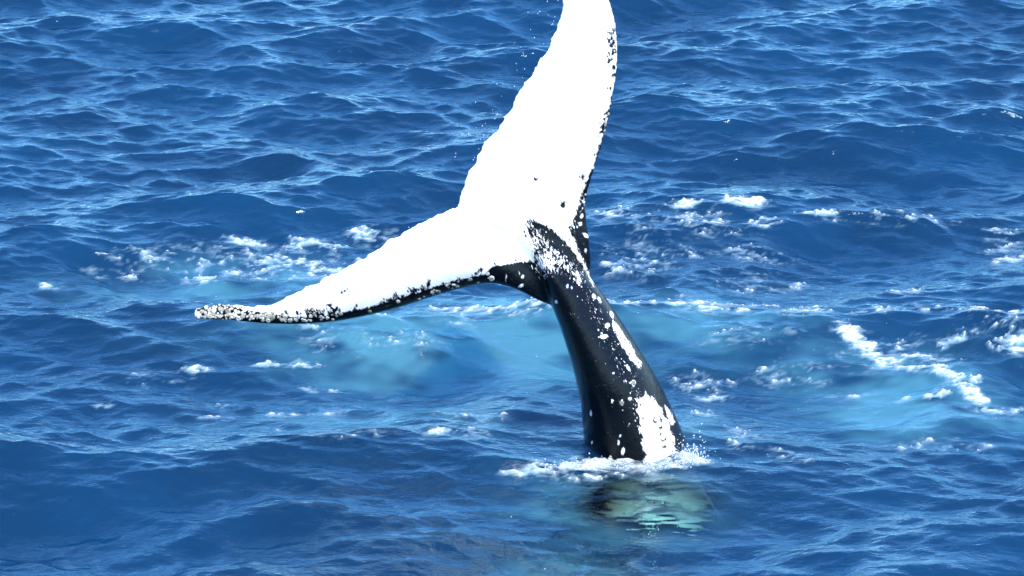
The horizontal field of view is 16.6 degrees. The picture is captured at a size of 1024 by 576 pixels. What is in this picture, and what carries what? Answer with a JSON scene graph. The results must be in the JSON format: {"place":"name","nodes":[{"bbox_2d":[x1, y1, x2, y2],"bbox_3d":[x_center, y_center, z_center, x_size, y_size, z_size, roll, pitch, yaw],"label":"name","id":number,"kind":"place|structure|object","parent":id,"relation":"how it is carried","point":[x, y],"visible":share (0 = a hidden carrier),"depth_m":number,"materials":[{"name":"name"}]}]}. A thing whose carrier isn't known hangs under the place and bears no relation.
{"place":"outdoors","nodes":[
{"label":"outdoors","id":0,"kind":"place"},
{"bbox_2d":[0,0,1023,575],"bbox_3d":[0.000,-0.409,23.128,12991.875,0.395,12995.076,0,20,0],"label":"water","id":1,"kind":"structure","parent":0,"point":[178,138],"depth_m":22.03,"materials":[{"name":"blue liquid"}]},
{"bbox_2d":[41,225,374,286],"bbox_3d":[-1.803,-0.155,22.519,2.487,0.123,0.963,-4,20,-10],"label":"sea foam","id":2,"kind":"object","parent":1,"relation":"on","point":[237,240],"visible":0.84,"depth_m":22.64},
{"bbox_2d":[136,373,473,433],"bbox_3d":[-1.212,0.663,20.185,2.407,0.177,0.980,4,20,12],"label":"sea foam","id":3,"kind":"object","parent":1,"relation":"on","point":[429,431],"visible":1,"depth_m":20.10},
{"bbox_2d":[188,297,540,390],"bbox_3d":[-0.827,0.304,21.091,2.253,0.226,0.876,-15,25,-36],"label":"sea foam","id":4,"kind":"object","parent":1,"relation":"on","point":[269,361],"visible":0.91,"depth_m":21.44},
{"bbox_2d":[194,0,718,539],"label":"whale","id":5,"kind":"object","parent":1,"relation":"on","point":[516,218],"visible":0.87,"depth_m":19.26},
{"bbox_2d":[500,450,708,479],"bbox_3d":[0.526,0.956,19.267,1.201,0.067,0.429,0,20,0],"label":"sea foam","id":6,"kind":"object","parent":1,"relation":"on","point":[587,463],"visible":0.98,"depth_m":19.25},
{"bbox_2d":[535,423,720,468],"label":"splash drops","id":7,"kind":"object","parent":1,"relation":"on","point":[696,449],"visible":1,"depth_m":19.22,"materials":[{"name":"white liquid"}]},
{"bbox_2d":[341,410,991,455],"bbox_3d":[0.798,0.788,19.742,3.826,0.158,0.944,0,20,0],"label":"sea foam","id":8,"kind":"object","parent":1,"relation":"on","point":[735,441],"visible":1,"depth_m":19.62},
{"bbox_2d":[607,288,916,399],"bbox_3d":[1.420,0.226,21.379,1.596,0.233,2.042,14,24,33],"label":"sea foam","id":9,"kind":"object","parent":1,"relation":"on","point":[702,306],"visible":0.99,"depth_m":21.54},
{"bbox_2d":[595,194,1023,288],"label":"sea foam","id":10,"kind":"object","parent":1,"relation":"on","point":[753,199],"visible":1,"depth_m":23.23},
{"bbox_2d":[838,321,989,403],"bbox_3d":[2.335,0.476,20.763,1.098,0.183,1.017,5,21,13],"label":"sea foam","id":11,"kind":"object","parent":1,"relation":"on","point":[851,334],"visible":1,"depth_m":20.86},
{"bbox_2d":[872,305,1023,411],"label":"sea foam","id":12,"kind":"object","parent":1,"relation":"on","point":[1014,338],"visible":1,"depth_m":20.98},
{"bbox_2d":[566,482,721,531],"label":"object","id":13,"kind":"structure","parent":0,"point":[580,506],"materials":[{"name":"blue liquid"}]}
]}

